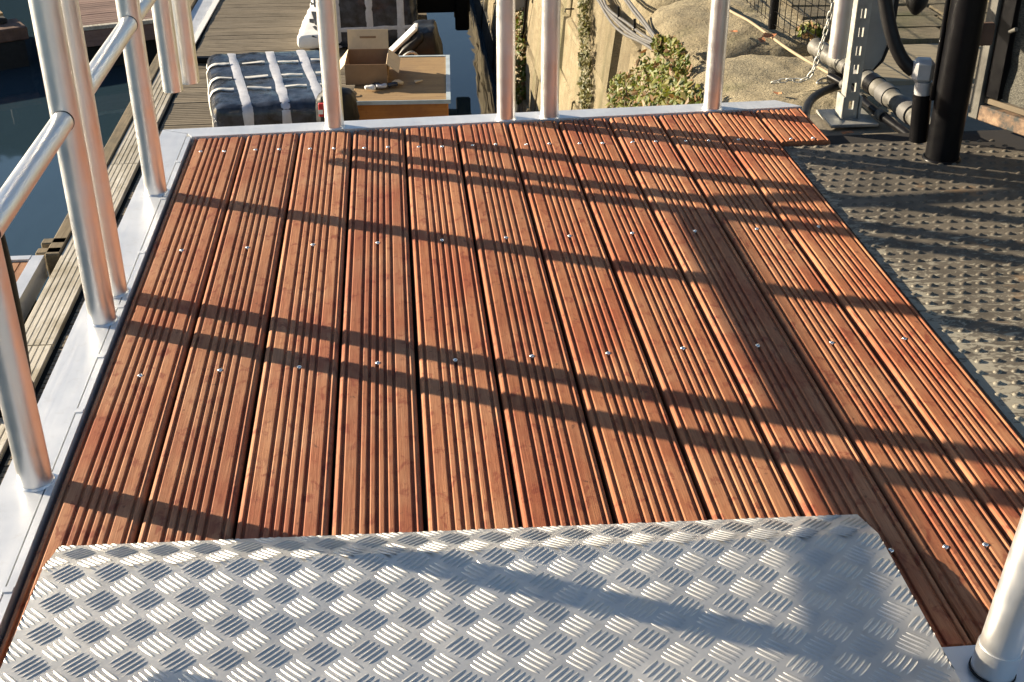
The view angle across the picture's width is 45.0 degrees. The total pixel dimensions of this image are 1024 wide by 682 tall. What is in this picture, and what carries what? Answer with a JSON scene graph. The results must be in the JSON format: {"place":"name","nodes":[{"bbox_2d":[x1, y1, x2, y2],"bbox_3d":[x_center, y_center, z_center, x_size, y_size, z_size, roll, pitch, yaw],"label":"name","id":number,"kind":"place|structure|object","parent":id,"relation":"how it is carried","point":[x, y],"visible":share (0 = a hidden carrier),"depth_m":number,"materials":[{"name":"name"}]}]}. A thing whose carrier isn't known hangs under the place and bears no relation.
{"place":"outdoors","nodes":[
{"label":"outdoors","id":0,"kind":"place"},
{"bbox_2d":[0,233,35,417],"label":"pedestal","id":1,"kind":"object","parent":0,"point":[11,274],"visible":0.16,"depth_m":5.24,"materials":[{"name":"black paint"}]},
{"bbox_2d":[0,0,496,300],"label":"water","id":2,"kind":"structure","parent":0,"point":[41,215],"depth_m":10.55,"materials":[{"name":"blue liquid"}]},
{"bbox_2d":[0,16,29,70],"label":"mooring beam","id":3,"kind":"structure","parent":2,"relation":"in","point":[14,36],"depth_m":11.38,"materials":[{"name":"brown wood"}]},
{"bbox_2d":[10,255,47,323],"bbox_3d":[-3.154,0.401,5.750,1.400,0.512,2.565,-3,29,-5],"label":"landing","id":4,"kind":"object","parent":2,"relation":"on","point":[31,274],"visible":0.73,"depth_m":6.64,"materials":[{"name":"metal"}]},
{"bbox_2d":[78,0,157,65],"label":"jetty","id":5,"kind":"object","parent":2,"relation":"in","point":[99,20],"visible":0.21,"depth_m":11.44,"materials":[{"name":"brown wood"}]},
{"bbox_2d":[0,0,426,484],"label":"pontoon","id":6,"kind":"object","parent":2,"relation":"on","point":[239,26],"visible":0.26,"depth_m":8.61,"materials":[{"name":"brown wood"}]},
{"bbox_2d":[191,0,219,62],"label":"gangway","id":7,"kind":"object","parent":6,"relation":"on","point":[202,11],"visible":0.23,"depth_m":11.37,"materials":[{"name":"metal"}]},
{"bbox_2d":[206,50,321,126],"bbox_3d":[-1.593,-1.579,8.335,0.956,0.484,1.264,-4,29,-7],"label":"wrapped pallet","id":8,"kind":"object","parent":6,"relation":"on","point":[262,88],"visible":0.59,"depth_m":7.99,"materials":[{"name":"black plastic"}]},
{"bbox_2d":[297,0,318,48],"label":"sack","id":9,"kind":"object","parent":6,"relation":"on","point":[307,37],"visible":0.39,"depth_m":10.35,"materials":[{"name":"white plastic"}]},
{"bbox_2d":[315,87,359,121],"bbox_3d":[-1.073,-1.416,7.585,0.266,0.297,0.226,-3,29,-5],"label":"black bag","id":10,"kind":"object","parent":6,"relation":"on","point":[350,111],"visible":0.45,"depth_m":7.51,"materials":[{"name":"plastic"}]},
{"bbox_2d":[316,0,417,48],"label":"wrapped pallet","id":11,"kind":"object","parent":6,"relation":"on","point":[396,18],"visible":0.48,"depth_m":10.26,"materials":[{"name":"black plastic"}]},
{"bbox_2d":[354,55,450,119],"bbox_3d":[-0.735,-1.607,8.439,0.634,0.406,1.019,-1,29,-2],"label":"crate","id":12,"kind":"object","parent":6,"relation":"on","point":[429,95],"visible":0.51,"depth_m":8.04,"materials":[{"name":"orange wood"}]},
{"bbox_2d":[340,29,399,84],"bbox_3d":[-0.976,-1.910,8.293,0.437,0.265,0.388,-1,29,-2],"label":"cardboard box","id":13,"kind":"object","parent":12,"relation":"on","point":[369,57],"visible":0.95,"depth_m":8.40,"materials":[{"name":"brown cardboard"}]},
{"bbox_2d":[364,79,402,89],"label":"loose papers","id":14,"kind":"object","parent":12,"relation":"on","point":[373,86],"visible":1,"depth_m":8.11,"materials":[{"name":"white paper"}]},
{"bbox_2d":[417,0,469,30],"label":"mooring bracket","id":15,"kind":"object","parent":6,"relation":"attached to","point":[460,9],"visible":0.67,"depth_m":11.29,"materials":[{"name":"black paint"}]},
{"bbox_2d":[473,0,662,112],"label":"quay wall","id":16,"kind":"structure","parent":2,"relation":"in","point":[613,51],"depth_m":7.10,"materials":[{"name":"stone"}]},
{"bbox_2d":[515,7,527,104],"bbox_3d":[0.057,-2.102,9.088,0.127,0.596,0.701,0,29,1],"label":"wall plant","id":17,"kind":"object","parent":16,"relation":"attached to","point":[520,87],"depth_m":9.05,"materials":[{"name":"green plant"}]},
{"bbox_2d":[515,0,527,38],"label":"junction box","id":18,"kind":"object","parent":16,"relation":"attached to","point":[519,4],"visible":0.41,"depth_m":9.12,"materials":[{"name":"black paint"}]},
{"bbox_2d":[576,0,593,108],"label":"wall plant","id":19,"kind":"object","parent":16,"relation":"attached to","point":[584,86],"depth_m":6.47,"materials":[{"name":"green plant"}]},
{"bbox_2d":[605,32,703,107],"bbox_3d":[0.523,-0.905,4.902,0.210,0.708,1.643,-3,29,-5],"label":"ivy","id":20,"kind":"object","parent":16,"relation":"attached to","point":[678,90],"visible":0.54,"depth_m":4.64,"materials":[{"name":"green plant"}]},
{"bbox_2d":[616,0,892,114],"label":"quay edge","id":21,"kind":"object","parent":16,"relation":"on","point":[754,67],"visible":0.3,"depth_m":4.71,"materials":[{"name":"stone"}]},
{"bbox_2d":[0,100,1023,681],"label":"timber deck","id":22,"kind":"structure","parent":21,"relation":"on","point":[684,312],"depth_m":2.40,"materials":[{"name":"brown wood"}]},
{"bbox_2d":[0,0,117,491],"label":"handrail","id":23,"kind":"object","parent":22,"relation":"on","point":[61,135],"visible":1,"depth_m":2.21,"materials":[{"name":"metal"}]},
{"bbox_2d":[60,0,182,298],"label":"handrail","id":24,"kind":"object","parent":22,"relation":"on","point":[126,36],"visible":0.79,"depth_m":2.86,"materials":[{"name":"metal"}]},
{"bbox_2d":[171,0,515,129],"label":"handrail","id":25,"kind":"object","parent":22,"relation":"on","point":[330,58],"visible":0.95,"depth_m":3.47,"materials":[{"name":"metal"}]},
{"bbox_2d":[0,514,960,681],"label":"ramp","id":26,"kind":"structure","parent":22,"relation":"on","point":[825,598],"depth_m":1.71,"materials":[{"name":"metal"}]},
{"bbox_2d":[539,0,853,119],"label":"handrail","id":27,"kind":"object","parent":22,"relation":"on","point":[716,49],"visible":1,"depth_m":3.60,"materials":[{"name":"metal"}]},
{"bbox_2d":[968,509,1023,681],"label":"handrail","id":28,"kind":"object","parent":22,"relation":"on","point":[997,655],"visible":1,"depth_m":1.60,"materials":[{"name":"silver metal"}]},
{"bbox_2d":[596,0,656,56],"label":"wall cables","id":29,"kind":"object","parent":21,"relation":"attached to","point":[632,35],"depth_m":5.52,"materials":[{"name":"grey plastic"}]},
{"bbox_2d":[617,6,619,19],"bbox_3d":[0.489,-1.499,5.659,0.015,0.066,0.012,-3,29,-5],"label":"wall bracket","id":30,"kind":"object","parent":29,"relation":"attached to","point":[618,11],"depth_m":5.65,"materials":[{"name":"black metal"}]},
{"bbox_2d":[633,19,635,32],"bbox_3d":[0.528,-1.354,5.315,0.015,0.066,0.012,-3,29,-5],"label":"wall bracket","id":31,"kind":"object","parent":21,"relation":"attached to","point":[634,23],"depth_m":5.31,"materials":[{"name":"black metal"}]},
{"bbox_2d":[624,0,655,37],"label":"wall cables","id":32,"kind":"object","parent":21,"relation":"attached to","point":[639,16],"depth_m":5.22,"materials":[{"name":"grey plastic"}]},
{"bbox_2d":[758,37,765,42],"bbox_3d":[0.922,-1.114,4.566,0.031,0.014,0.064,18,26,9],"label":"dry leaf","id":33,"kind":"object","parent":21,"relation":"on","point":[761,39],"visible":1,"depth_m":4.57,"materials":[{"name":"brown plant"}]},
{"bbox_2d":[762,32,775,37],"bbox_3d":[0.962,-1.144,4.620,0.064,0.014,0.031,-6,40,-22],"label":"dry leaf","id":34,"kind":"object","parent":21,"relation":"on","point":[767,35],"visible":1,"depth_m":4.62,"materials":[{"name":"brown plant"}]},
{"bbox_2d":[729,9,827,73],"bbox_3d":[0.916,-1.264,4.852,0.029,0.046,1.762,-6,30,-10],"label":"ground cable","id":35,"kind":"object","parent":21,"relation":"on","point":[780,43],"visible":0.72,"depth_m":4.52,"materials":[{"name":"beige plastic"}]},
{"bbox_2d":[743,0,833,47],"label":"wire fence","id":36,"kind":"object","parent":21,"relation":"on","point":[773,14],"visible":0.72,"depth_m":4.65,"materials":[{"name":"black metal"}]},
{"bbox_2d":[771,0,834,84],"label":"chain","id":37,"kind":"object","parent":21,"relation":"on","point":[818,82],"visible":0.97,"depth_m":4.10,"materials":[{"name":"metal"}]},
{"bbox_2d":[795,21,826,40],"bbox_3d":[1.131,-1.172,4.652,0.119,0.071,0.114,-3,29,-5],"label":"weed","id":38,"kind":"object","parent":21,"relation":"on","point":[811,29],"visible":0.84,"depth_m":4.63,"materials":[{"name":"green plant"}]},
{"bbox_2d":[827,66,842,83],"bbox_3d":[1.086,-0.889,4.131,0.060,0.055,0.059,-3,29,-5],"label":"pipe stub","id":39,"kind":"object","parent":21,"relation":"on","point":[832,70],"visible":0.36,"depth_m":4.10,"materials":[{"name":"black rubber"}]},
{"bbox_2d":[389,19,442,55],"bbox_3d":[-0.704,-2.076,9.151,0.464,0.576,0.452,-1,29,-1],"label":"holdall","id":40,"kind":"object","parent":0,"point":[420,37],"visible":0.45,"depth_m":8.94,"materials":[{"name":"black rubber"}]},
{"bbox_2d":[779,0,973,110],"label":"quay ground","id":41,"kind":"structure","parent":0,"point":[906,90],"depth_m":4.12,"materials":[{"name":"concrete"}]},
{"bbox_2d":[781,0,1004,135],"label":"paving","id":42,"kind":"structure","parent":0,"point":[919,33],"depth_m":4.61,"materials":[{"name":"stone"}]},
{"bbox_2d":[802,83,854,118],"bbox_3d":[1.006,-0.758,3.925,0.113,0.066,0.575,18,34,29],"label":"black hose","id":43,"kind":"object","parent":42,"relation":"on","point":[812,98],"visible":0.55,"depth_m":3.91,"materials":[{"name":"rubber"}]},
{"bbox_2d":[816,0,878,127],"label":"perforated strut","id":44,"kind":"object","parent":42,"relation":"on","point":[841,115],"visible":1,"depth_m":3.75,"materials":[{"name":"metal"}]},
{"bbox_2d":[845,0,898,70],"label":"meter box","id":45,"kind":"object","parent":44,"relation":"attached to","point":[877,49],"visible":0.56,"depth_m":3.77,"materials":[{"name":"grey metal"}]},
{"bbox_2d":[827,72,909,132],"bbox_3d":[1.120,-0.720,3.817,0.043,0.050,0.608,-6,30,-11],"label":"thin pipe","id":46,"kind":"object","parent":42,"relation":"on","point":[880,115],"visible":0.62,"depth_m":3.77,"materials":[{"name":"black metal"}]},
{"bbox_2d":[807,38,930,132],"bbox_3d":[1.143,-0.811,3.908,0.084,0.095,0.793,-7,30,-12],"label":"ground pipe","id":47,"kind":"object","parent":42,"relation":"on","point":[881,90],"visible":0.53,"depth_m":3.86,"materials":[{"name":"black paint"}]},
{"bbox_2d":[783,130,1023,441],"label":"tread plate","id":48,"kind":"object","parent":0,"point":[942,244],"visible":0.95,"depth_m":2.97,"materials":[{"name":"grey metal"}]},
{"bbox_2d":[922,0,995,164],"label":"black post","id":49,"kind":"object","parent":48,"relation":"on","point":[966,31],"visible":1,"depth_m":3.25,"materials":[{"name":"black paint"},{"name":"steel"}]},
{"bbox_2d":[878,0,934,142],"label":"conduit","id":50,"kind":"object","parent":49,"relation":"attached to","point":[919,71],"visible":0.98,"depth_m":3.31,"materials":[{"name":"black paint"}]},
{"bbox_2d":[968,0,1023,135],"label":"gate","id":51,"kind":"structure","parent":48,"relation":"on","point":[997,98],"depth_m":3.49,"materials":[{"name":"grey metal"}]},
{"bbox_2d":[906,0,928,15],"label":"hanging float","id":52,"kind":"object","parent":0,"point":[915,7],"visible":1,"depth_m":3.91,"materials":[{"name":"black rubber"}]}
]}

